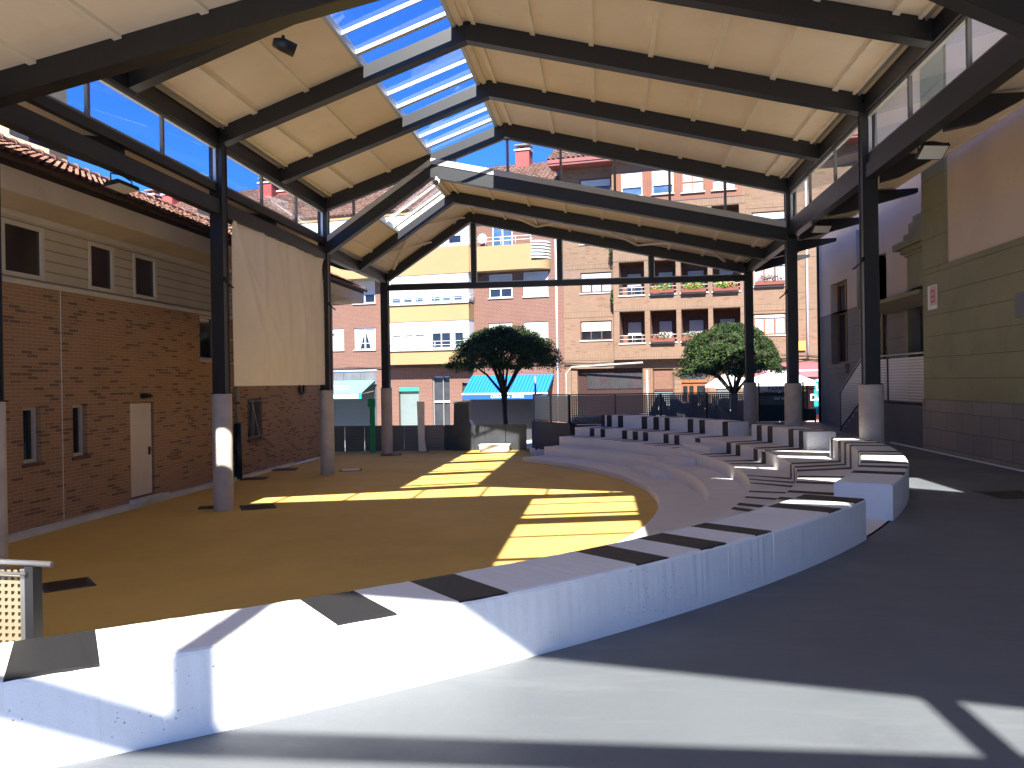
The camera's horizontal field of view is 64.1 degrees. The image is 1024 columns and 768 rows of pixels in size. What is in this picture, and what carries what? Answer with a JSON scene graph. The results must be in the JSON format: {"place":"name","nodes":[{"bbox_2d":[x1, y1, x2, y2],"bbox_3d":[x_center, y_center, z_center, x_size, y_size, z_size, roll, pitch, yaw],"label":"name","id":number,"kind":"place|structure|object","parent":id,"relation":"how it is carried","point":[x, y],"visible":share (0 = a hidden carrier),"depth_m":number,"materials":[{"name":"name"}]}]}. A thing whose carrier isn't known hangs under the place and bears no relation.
{"place":"outdoors","nodes":[
{"label":"outdoors","id":0,"kind":"place"},
{"bbox_2d":[0,447,657,642],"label":"stage floor","id":1,"kind":"structure","parent":0,"point":[379,520],"depth_m":14.19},
{"bbox_2d":[42,577,96,592],"bbox_3d":[-5.893,2.655,10.833,0.600,0.011,0.600,-1,0,-37],"label":"floor cover","id":2,"kind":"object","parent":1,"relation":"on","point":[61,585],"visible":0.89,"depth_m":10.80,"materials":[{"name":"metal"}]},
{"bbox_2d":[8,462,294,542],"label":"kerb","id":3,"kind":"structure","parent":1,"relation":"on","point":[130,505],"depth_m":17.11,"materials":[{"name":"concrete"}]},
{"bbox_2d":[0,89,367,533],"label":"brick house","id":4,"kind":"structure","parent":1,"relation":"on","point":[106,296],"depth_m":16.96,"materials":[{"name":"brick"}]},
{"bbox_2d":[1,217,44,280],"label":"window","id":5,"kind":"structure","parent":4,"relation":"in","point":[23,248],"depth_m":14.63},
{"bbox_2d":[22,407,44,467],"bbox_3d":[-8.716,0.951,14.754,0.210,1.070,0.560,-1,0,6],"label":"window","id":6,"kind":"structure","parent":4,"relation":"in","point":[29,413],"depth_m":14.87,"materials":[{"name":"glass"}]},
{"bbox_2d":[72,405,90,459],"bbox_3d":[-8.564,0.945,16.106,0.210,1.070,0.540,-1,0,6],"label":"window","id":7,"kind":"structure","parent":4,"relation":"in","point":[77,409],"depth_m":16.24,"materials":[{"name":"glass"}]},
{"bbox_2d":[88,241,114,293],"bbox_3d":[-8.497,-2.398,16.889,0.070,0.970,0.860,-1,0,6],"label":"window","id":8,"kind":"structure","parent":4,"relation":"in","point":[101,268],"depth_m":16.92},
{"bbox_2d":[130,402,152,497],"bbox_3d":[-8.268,1.460,18.268,0.162,2.100,0.940,-1,0,6],"label":"door","id":9,"kind":"structure","parent":4,"relation":"in","point":[140,413],"depth_m":18.25,"materials":[{"name":"metal"}]},
{"bbox_2d":[133,253,156,300],"bbox_3d":[-8.318,-2.405,18.494,0.070,0.970,0.930,-1,0,6],"label":"window","id":10,"kind":"structure","parent":4,"relation":"in","point":[144,267],"depth_m":18.53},
{"bbox_2d":[140,393,153,397],"bbox_3d":[-8.164,0.263,18.292,0.200,0.110,0.240,-1,0,6],"label":"wall lamp","id":11,"kind":"object","parent":4,"relation":"attached to","point":[145,395],"visible":1,"depth_m":18.20,"materials":[{"name":"metal"}]},
{"bbox_2d":[199,315,211,361],"bbox_3d":[-7.948,-1.173,21.361,0.210,1.200,0.960,-1,0,6],"label":"window","id":12,"kind":"structure","parent":4,"relation":"in","point":[205,321],"depth_m":21.41,"materials":[{"name":"glass"}]},
{"bbox_2d":[247,398,264,441],"bbox_3d":[-7.623,1.050,24.146,0.210,1.270,1.050,-1,0,6],"label":"window","id":13,"kind":"structure","parent":4,"relation":"in","point":[249,414],"depth_m":24.13,"materials":[{"name":"grey metal"}]},
{"bbox_2d":[298,385,304,395],"bbox_3d":[-7.136,0.138,27.766,0.080,0.518,0.494,-1,0,6],"label":"wall lamp","id":14,"kind":"object","parent":4,"relation":"attached to","point":[300,392],"visible":0.68,"depth_m":27.66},
{"bbox_2d":[240,477,267,479],"bbox_3d":[-7.210,2.644,22.904,0.680,0.011,0.680,-1,0,-5],"label":"floor cover","id":15,"kind":"object","parent":1,"relation":"on","point":[254,478],"visible":1,"depth_m":22.83,"materials":[{"name":"metal"}]},
{"bbox_2d":[239,503,276,510],"bbox_3d":[-5.447,2.631,17.525,0.720,0.011,0.720,-1,0,-22],"label":"floor cover","id":16,"kind":"object","parent":1,"relation":"on","point":[257,506],"visible":1,"depth_m":17.50,"materials":[{"name":"metal"}]},
{"bbox_2d":[272,468,297,470],"bbox_3d":[-6.998,2.635,25.245,0.720,0.011,0.720,-1,0,-5],"label":"floor cover","id":17,"kind":"object","parent":1,"relation":"on","point":[285,469],"visible":1,"depth_m":25.14,"materials":[{"name":"metal"}]},
{"bbox_2d":[339,468,361,471],"bbox_3d":[-4.894,2.604,24.809,0.680,0.011,0.680,-1,0,-11],"label":"floor cover","id":18,"kind":"object","parent":1,"relation":"on","point":[355,469],"visible":1,"depth_m":24.82,"materials":[{"name":"metal"}]},
{"bbox_2d":[367,398,375,452],"bbox_3d":[-5.310,1.576,30.989,0.290,2.050,0.070,-1,0,6],"label":"marker post","id":19,"kind":"object","parent":1,"relation":"on","point":[372,404],"visible":1,"depth_m":30.96,"materials":[{"name":"metal"}]},
{"bbox_2d":[417,401,428,451],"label":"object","id":20,"kind":"object","parent":1,"relation":"on","point":[421,425],"visible":1,"depth_m":30.88,"materials":[{"name":"concrete"}]},
{"bbox_2d":[334,424,526,451],"bbox_3d":[-3.373,2.180,31.625,7.900,1.180,0.090,-1,0,6],"label":"grey hoarding","id":21,"kind":"object","parent":1,"relation":"on","point":[355,438],"visible":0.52,"depth_m":31.57,"materials":[{"name":"metal"}]},
{"bbox_2d":[453,401,474,450],"bbox_3d":[-1.833,1.656,31.607,0.820,1.980,0.680,-1,0,6],"label":"standing board","id":22,"kind":"object","parent":1,"relation":"on","point":[463,435],"visible":0.82,"depth_m":31.31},
{"bbox_2d":[479,444,510,451],"bbox_3d":[-0.641,2.450,30.823,1.160,0.360,0.560,-1,0,6],"label":"box","id":23,"kind":"object","parent":1,"relation":"on","point":[494,447],"visible":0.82,"depth_m":30.58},
{"bbox_2d":[0,0,1023,585],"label":"canopy","id":24,"kind":"object","parent":1,"relation":"on","point":[786,98],"visible":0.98,"depth_m":16.79,"materials":[{"name":"metal"}]},
{"bbox_2d":[103,172,139,193],"bbox_3d":[-6.794,-3.510,14.228,0.306,0.270,0.654,-1,0,6],"label":"floodlight","id":25,"kind":"object","parent":24,"relation":"attached to","point":[120,186],"visible":0.89,"depth_m":14.12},
{"bbox_2d":[228,220,325,387],"bbox_3d":[-5.708,-1.777,20.521,0.173,3.872,6.379,-1,0,6],"label":"projection screen","id":26,"kind":"object","parent":24,"relation":"hanging from","point":[277,293],"visible":1,"depth_m":19.98,"materials":[{"name":"fabric"}]},
{"bbox_2d":[272,35,296,56],"bbox_3d":[-3.787,-5.644,13.641,0.393,0.327,0.230,-1,0,-27],"label":"spotlight","id":27,"kind":"object","parent":24,"relation":"hanging from","point":[283,44],"visible":1,"depth_m":13.57,"materials":[{"name":"metal"}]},
{"bbox_2d":[810,222,832,232],"bbox_3d":[7.703,-3.906,20.354,0.513,0.274,0.242,-1,0,-6],"label":"floodlight","id":28,"kind":"object","parent":24,"relation":"attached to","point":[821,228],"visible":0.96,"depth_m":20.32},
{"bbox_2d":[914,141,949,159],"bbox_3d":[6.936,-3.870,13.496,0.513,0.287,0.273,-1,0,-6],"label":"floodlight","id":29,"kind":"object","parent":24,"relation":"attached to","point":[931,150],"visible":0.94,"depth_m":13.46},
{"bbox_2d":[532,421,575,449],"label":"retaining wall","id":30,"kind":"structure","parent":1,"relation":"on","point":[544,433],"depth_m":30.82,"materials":[{"name":"concrete"}]},
{"bbox_2d":[533,394,569,423],"bbox_3d":[1.461,0.912,30.833,0.060,1.070,2.700,-1,0,-27],"label":"perforated railing","id":31,"kind":"object","parent":30,"relation":"on","point":[543,409],"visible":1,"depth_m":30.79,"materials":[{"name":"grey"}]},
{"bbox_2d":[523,426,887,542],"bbox_3d":[0.588,2.053,13.825,10.987,1.004,30.361,-1,0,24],"label":"amphitheatre","id":32,"kind":"object","parent":1,"relation":"on","point":[685,479],"visible":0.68,"depth_m":18.52,"materials":[{"name":"paint"}]},
{"bbox_2d":[0,559,53,642],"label":"stair railing","id":33,"kind":"object","parent":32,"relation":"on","point":[30,596],"visible":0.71,"depth_m":4.15,"materials":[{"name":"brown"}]},
{"bbox_2d":[0,494,865,767],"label":"curved bench","id":34,"kind":"object","parent":32,"relation":"on","point":[70,698],"visible":1,"depth_m":4.25,"materials":[{"name":"white paint"}]},
{"bbox_2d":[601,414,748,435],"bbox_3d":[4.979,1.255,25.790,0.957,0.403,6.868,-1,0,-26],"label":"curved bench","id":35,"kind":"object","parent":32,"relation":"on","point":[721,427],"visible":1,"depth_m":25.09,"materials":[{"name":"white paint"}]},
{"bbox_2d":[752,424,835,449],"bbox_3d":[6.713,1.244,19.641,0.711,0.403,3.553,-1,0,-4],"label":"curved bench","id":36,"kind":"object","parent":32,"relation":"on","point":[804,438],"visible":0.99,"depth_m":18.89,"materials":[{"name":"white paint"}]},
{"bbox_2d":[830,437,908,520],"bbox_3d":[5.491,1.281,12.639,1.039,0.403,7.658,-1,0,21],"label":"curved bench","id":37,"kind":"object","parent":32,"relation":"on","point":[877,479],"visible":0.94,"depth_m":9.98,"materials":[{"name":"white paint"}]},
{"bbox_2d":[67,0,739,372],"label":"sky","id":38,"kind":"structure","parent":0,"point":[107,105],"materials":[{"name":"blue"}]},
{"bbox_2d":[295,446,543,464],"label":"street","id":39,"kind":"structure","parent":0,"point":[538,452],"depth_m":37.38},
{"bbox_2d":[144,143,564,439],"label":"apartment building","id":40,"kind":"structure","parent":39,"relation":"on","point":[428,328],"depth_m":45.94,"materials":[{"name":"yellow brick"}]},
{"bbox_2d":[333,329,344,350],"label":"window","id":41,"kind":"structure","parent":40,"relation":"in","point":[338,338],"depth_m":48.36,"materials":[{"name":"white metal"}]},
{"bbox_2d":[334,380,374,398],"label":"shop awning","id":42,"kind":"object","parent":40,"relation":"attached to","point":[358,387],"visible":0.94,"depth_m":46.85,"materials":[{"name":"teal fabric"}]},
{"bbox_2d":[352,280,375,304],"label":"window","id":43,"kind":"structure","parent":40,"relation":"in","point":[369,297],"depth_m":47.78,"materials":[{"name":"white metal"}]},
{"bbox_2d":[353,328,375,350],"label":"window","id":44,"kind":"structure","parent":40,"relation":"in","point":[364,337],"depth_m":47.89,"materials":[{"name":"white metal"}]},
{"bbox_2d":[392,334,400,348],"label":"window","id":45,"kind":"structure","parent":40,"relation":"in","point":[395,337],"depth_m":46.32,"materials":[{"name":"white metal"}]},
{"bbox_2d":[404,333,412,348],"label":"window","id":46,"kind":"structure","parent":40,"relation":"in","point":[408,337],"depth_m":46.11,"materials":[{"name":"white metal"}]},
{"bbox_2d":[415,333,424,348],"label":"window","id":47,"kind":"structure","parent":40,"relation":"in","point":[419,337],"depth_m":45.92,"materials":[{"name":"white metal"}]},
{"bbox_2d":[430,296,440,301],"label":"window","id":48,"kind":"structure","parent":40,"relation":"in","point":[431,300],"depth_m":45.62,"materials":[{"name":"white metal"}]},
{"bbox_2d":[432,332,450,347],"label":"window","id":49,"kind":"structure","parent":40,"relation":"in","point":[441,337],"depth_m":45.53,"materials":[{"name":"glass"}]},
{"bbox_2d":[453,295,462,300],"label":"window","id":50,"kind":"structure","parent":40,"relation":"in","point":[461,296],"depth_m":45.22,"materials":[{"name":"white metal"}]},
{"bbox_2d":[454,332,463,347],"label":"window","id":51,"kind":"structure","parent":40,"relation":"in","point":[456,334],"depth_m":45.26,"materials":[{"name":"glass"}]},
{"bbox_2d":[489,323,511,327],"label":"window","id":52,"kind":"structure","parent":40,"relation":"in","point":[494,324],"depth_m":45.48,"materials":[{"name":"white metal"}]},
{"bbox_2d":[488,274,512,298],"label":"window","id":53,"kind":"structure","parent":40,"relation":"in","point":[494,293],"depth_m":45.43,"materials":[{"name":"white metal"}]},
{"bbox_2d":[492,228,512,245],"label":"window","id":54,"kind":"structure","parent":40,"relation":"in","point":[496,232],"depth_m":45.44,"materials":[{"name":"glass"}]},
{"bbox_2d":[462,374,553,399],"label":"shop awning","id":55,"kind":"object","parent":40,"relation":"attached to","point":[484,387],"visible":0.83,"depth_m":44.19,"materials":[{"name":"blue fabric"}]},
{"bbox_2d":[522,271,548,297],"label":"window","id":56,"kind":"structure","parent":40,"relation":"in","point":[529,292],"depth_m":44.82,"materials":[{"name":"white metal"}]},
{"bbox_2d":[524,321,547,344],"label":"window","id":57,"kind":"structure","parent":40,"relation":"in","point":[541,327],"depth_m":44.78,"materials":[{"name":"white metal"}]},
{"bbox_2d":[439,324,567,443],"bbox_3d":[-0.195,0.368,35.290,5.267,5.995,5.085,-1,0,-31],"label":"round tree","id":58,"kind":"object","parent":39,"relation":"on","point":[495,347],"visible":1,"depth_m":34.09,"materials":[{"name":"green plant"}]},
{"bbox_2d":[566,414,600,423],"bbox_3d":[3.284,2.123,37.075,4.220,1.420,1.690,-1,0,1],"label":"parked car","id":59,"kind":"object","parent":39,"relation":"on","point":[585,420],"depth_m":36.25,"materials":[{"name":"black metal"}]},
{"bbox_2d":[650,394,671,415],"bbox_3d":[6.432,1.528,35.512,1.254,2.161,0.400,-1,0,6],"label":"giant letter","id":60,"kind":"object","parent":39,"relation":"on","point":[658,406],"visible":0.18,"depth_m":35.41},
{"bbox_2d":[671,394,696,417],"bbox_3d":[7.424,1.517,35.401,1.151,2.154,0.400,-1,0,6],"label":"giant letter","id":61,"kind":"object","parent":39,"relation":"on","point":[681,406],"visible":0.11,"depth_m":35.29,"materials":[{"name":"metal"}]},
{"bbox_2d":[546,130,857,422],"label":"apartment building","id":62,"kind":"structure","parent":39,"relation":"on","point":[608,349],"depth_m":42.75,"materials":[{"name":"beige brick"}]},
{"bbox_2d":[579,272,611,294],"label":"window","id":63,"kind":"structure","parent":62,"relation":"in","point":[588,289],"depth_m":43.90,"materials":[{"name":"white plastic"}]},
{"bbox_2d":[580,178,610,189],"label":"window","id":64,"kind":"structure","parent":62,"relation":"in","point":[605,183],"depth_m":43.80,"materials":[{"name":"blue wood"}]},
{"bbox_2d":[579,320,612,341],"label":"window","id":65,"kind":"structure","parent":62,"relation":"in","point":[590,330],"depth_m":43.90,"materials":[{"name":"white wood"}]},
{"bbox_2d":[579,368,642,414],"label":"garage door","id":66,"kind":"structure","parent":62,"relation":"in","point":[600,380],"depth_m":43.87,"materials":[{"name":"metal"}]},
{"bbox_2d":[621,172,642,195],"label":"window","id":67,"kind":"structure","parent":62,"relation":"in","point":[631,183],"depth_m":42.72,"materials":[{"name":"white metal"}]},
{"bbox_2d":[627,273,641,294],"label":"window","id":68,"kind":"structure","parent":62,"relation":"in","point":[629,286],"depth_m":43.89,"materials":[{"name":"white"}]},
{"bbox_2d":[627,321,642,342],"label":"window","id":69,"kind":"structure","parent":62,"relation":"in","point":[633,328],"depth_m":43.88,"materials":[{"name":"grey wood"}]},
{"bbox_2d":[650,283,673,292],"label":"flower box","id":70,"kind":"object","parent":62,"relation":"attached to","point":[658,289],"visible":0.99,"depth_m":42.03,"materials":[{"name":"ceramic"}]},
{"bbox_2d":[651,331,674,341],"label":"flower box","id":71,"kind":"object","parent":62,"relation":"attached to","point":[662,338],"visible":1,"depth_m":42.05,"materials":[{"name":"ceramic"}]},
{"bbox_2d":[651,170,674,195],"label":"window","id":72,"kind":"structure","parent":62,"relation":"in","point":[660,177],"depth_m":42.28,"materials":[{"name":"white metal"}]},
{"bbox_2d":[653,369,673,400],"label":"window","id":73,"kind":"structure","parent":62,"relation":"in","point":[662,381],"depth_m":42.94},
{"bbox_2d":[659,320,672,341],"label":"window","id":74,"kind":"structure","parent":62,"relation":"in","point":[664,325],"depth_m":43.38,"materials":[{"name":"grey glass"}]},
{"bbox_2d":[658,271,673,293],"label":"window","id":75,"kind":"structure","parent":62,"relation":"in","point":[668,273],"depth_m":43.38,"materials":[{"name":"grey glass"}]},
{"bbox_2d":[682,330,700,343],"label":"flower box","id":76,"kind":"object","parent":62,"relation":"attached to","point":[686,339],"visible":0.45,"depth_m":41.65,"materials":[{"name":"ceramic"}]},
{"bbox_2d":[681,174,704,193],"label":"window","id":77,"kind":"structure","parent":62,"relation":"in","point":[690,184],"depth_m":41.83,"materials":[{"name":"white wood"}]},
{"bbox_2d":[681,282,705,292],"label":"flower box","id":78,"kind":"object","parent":62,"relation":"attached to","point":[694,287],"visible":0.98,"depth_m":41.55,"materials":[{"name":"ceramic"}]},
{"bbox_2d":[682,370,707,404],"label":"door","id":79,"kind":"structure","parent":62,"relation":"in","point":[695,385],"depth_m":42.51,"materials":[{"name":"orange wood"}]},
{"bbox_2d":[687,269,704,287],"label":"window","id":80,"kind":"structure","parent":62,"relation":"in","point":[689,272],"depth_m":42.92,"materials":[{"name":"grey glass"}]},
{"bbox_2d":[688,319,704,336],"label":"window","id":81,"kind":"structure","parent":62,"relation":"in","point":[695,325],"depth_m":42.94,"materials":[{"name":"grey glass"}]},
{"bbox_2d":[717,388,728,404],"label":"window","id":82,"kind":"structure","parent":62,"relation":"in","point":[718,389],"depth_m":41.92,"materials":[{"name":"glass"}]},
{"bbox_2d":[711,180,736,191],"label":"window","id":83,"kind":"structure","parent":62,"relation":"in","point":[716,185],"depth_m":41.43,"materials":[{"name":"white wood"}]},
{"bbox_2d":[713,281,738,290],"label":"flower box","id":84,"kind":"object","parent":62,"relation":"attached to","point":[722,287],"visible":0.93,"depth_m":41.11,"materials":[{"name":"ceramic"}]},
{"bbox_2d":[718,269,733,286],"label":"window","id":85,"kind":"structure","parent":62,"relation":"in","point":[720,271],"depth_m":42.50,"materials":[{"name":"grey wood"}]},
{"bbox_2d":[719,318,735,323],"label":"window","id":86,"kind":"structure","parent":62,"relation":"in","point":[721,320],"depth_m":42.48,"materials":[{"name":"grey glass"}]},
{"bbox_2d":[752,211,783,220],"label":"window","id":87,"kind":"structure","parent":62,"relation":"in","point":[779,215],"depth_m":41.24,"materials":[{"name":"white wood"}]},
{"bbox_2d":[753,264,784,287],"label":"window","id":88,"kind":"structure","parent":62,"relation":"in","point":[779,270],"depth_m":41.30,"materials":[{"name":"white wood"}]},
{"bbox_2d":[755,274,784,285],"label":"flower box","id":89,"kind":"object","parent":62,"relation":"attached to","point":[769,282],"visible":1,"depth_m":41.00,"materials":[{"name":"ceramic"}]},
{"bbox_2d":[754,313,785,335],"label":"window","id":90,"kind":"structure","parent":62,"relation":"in","point":[774,323],"depth_m":41.31,"materials":[{"name":"white wood"}]},
{"bbox_2d":[754,362,817,376],"bbox_3d":[14.210,-0.708,40.028,5.000,0.730,1.620,-1,0,17],"label":"restaurant awning","id":91,"kind":"object","parent":62,"relation":"attached to","point":[808,369],"visible":0.29,"depth_m":39.55,"materials":[{"name":"pink fabric"}]},
{"bbox_2d":[705,374,744,410],"bbox_3d":[10.671,0.722,39.965,2.237,2.620,2.237,-1,0,-15],"label":"parasol","id":92,"kind":"object","parent":39,"relation":"on","point":[716,383],"visible":0.26,"depth_m":39.36,"materials":[{"name":"white fabric"}]},
{"bbox_2d":[713,397,736,418],"bbox_3d":[9.194,1.560,35.203,1.023,2.014,0.400,-1,0,6],"label":"giant letter","id":93,"kind":"object","parent":39,"relation":"on","point":[719,406],"visible":0.04,"depth_m":35.12,"materials":[{"name":"metal"}]},
{"bbox_2d":[670,322,785,418],"bbox_3d":[9.424,-0.271,34.560,4.743,4.786,4.882,-1,0,-14],"label":"round tree","id":94,"kind":"object","parent":39,"relation":"on","point":[706,350],"visible":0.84,"depth_m":33.75,"materials":[{"name":"green plant"}]},
{"bbox_2d":[758,382,803,421],"bbox_3d":[9.773,0.647,29.701,1.610,1.450,0.050,-1,0,6],"label":"terrace screen","id":95,"kind":"object","parent":39,"relation":"on","point":[771,406],"visible":0.7,"depth_m":29.73,"materials":[{"name":"white plastic"}]},
{"bbox_2d":[754,371,817,421],"bbox_3d":[12.759,0.657,39.027,3.448,2.690,3.448,-1,0,28],"label":"parasol","id":96,"kind":"object","parent":39,"relation":"on","point":[772,380],"visible":0.56,"depth_m":37.85,"materials":[{"name":"white fabric"}]},
{"bbox_2d":[810,382,818,421],"bbox_3d":[14.357,0.931,37.632,1.198,2.100,0.080,-1,0,6],"label":"menu board","id":97,"kind":"object","parent":39,"relation":"on","point":[815,400],"visible":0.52,"depth_m":37.66,"materials":[{"name":"metal"}]},
{"bbox_2d":[54,422,1023,767],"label":"floor","id":98,"kind":"structure","parent":0,"point":[898,642],"depth_m":4.24,"materials":[{"name":"concrete"}]},
{"bbox_2d":[570,392,743,423],"bbox_3d":[5.365,0.881,29.491,6.587,1.120,0.060,-1,0,4],"label":"perforated railing","id":99,"kind":"object","parent":98,"relation":"on","point":[621,406],"visible":0.6,"depth_m":29.48,"materials":[{"name":"grey"}]},
{"bbox_2d":[842,401,922,447],"bbox_3d":[9.712,0.927,20.814,0.845,0.942,6.460,-1,0,6],"label":"entrance landing","id":100,"kind":"object","parent":98,"relation":"on","point":[903,422],"visible":0.5,"depth_m":19.14,"materials":[{"name":"paint"}]},
{"bbox_2d":[840,352,924,430],"bbox_3d":[9.309,0.341,20.826,0.048,2.124,6.560,-1,0,6],"label":"landing railing","id":101,"kind":"object","parent":100,"relation":"on","point":[894,391],"visible":0.61,"depth_m":19.64,"materials":[{"name":"grey"}]},
{"bbox_2d":[816,19,1023,469],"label":"rendered building","id":102,"kind":"structure","parent":98,"relation":"on","point":[953,227],"depth_m":16.20,"materials":[{"name":"paint"}]},
{"bbox_2d":[804,388,815,420],"bbox_3d":[10.837,0.755,29.884,0.510,1.200,0.050,-1,0,6],"label":"terrace screen","id":103,"kind":"object","parent":102,"relation":"attached to","point":[809,414],"visible":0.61,"depth_m":29.87,"materials":[{"name":"black glass"}]},
{"bbox_2d":[837,281,847,363],"bbox_3d":[11.041,-2.015,26.952,0.070,2.710,1.900,-1,0,6],"label":"window","id":104,"kind":"structure","parent":102,"relation":"in","point":[841,288],"depth_m":27.47,"materials":[{"name":"black wood"}]},
{"bbox_2d":[879,255,887,397],"bbox_3d":[10.555,-1.598,23.275,0.070,4.050,1.780,-1,0,6],"label":"window","id":105,"kind":"structure","parent":102,"relation":"in","point":[883,318],"depth_m":23.22,"materials":[{"name":"black glass"}]},
{"bbox_2d":[920,306,923,399],"bbox_3d":[10.239,-1.550,20.040,0.040,3.980,1.120,-1,0,6],"label":"door","id":106,"kind":"structure","parent":102,"relation":"in","point":[921,308],"depth_m":20.51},
{"bbox_2d":[928,284,937,309],"bbox_3d":[8.778,-1.810,17.073,0.024,0.500,0.480,-1,0,6],"label":"wall sign","id":107,"kind":"object","parent":102,"relation":"attached to","point":[932,296],"visible":1,"depth_m":17.02,"materials":[{"name":"plastic"}]},
{"bbox_2d":[1015,291,1023,317],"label":"wall plaque","id":108,"kind":"object","parent":102,"relation":"attached to","point":[1019,304],"depth_m":13.49,"materials":[{"name":"metal"}]},
{"bbox_2d":[890,442,1023,471],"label":"painted line","id":109,"kind":"object","parent":98,"relation":"on","point":[958,457],"visible":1,"depth_m":15.77,"materials":[{"name":"white paint"}]},
{"bbox_2d":[973,491,1023,498],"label":"floor cover","id":110,"kind":"object","parent":98,"relation":"on","point":[1007,494],"visible":1,"depth_m":10.84,"materials":[{"name":"metal"}]},
{"bbox_2d":[527,421,818,446],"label":"pavement","id":111,"kind":"structure","parent":0,"point":[529,443],"depth_m":40.81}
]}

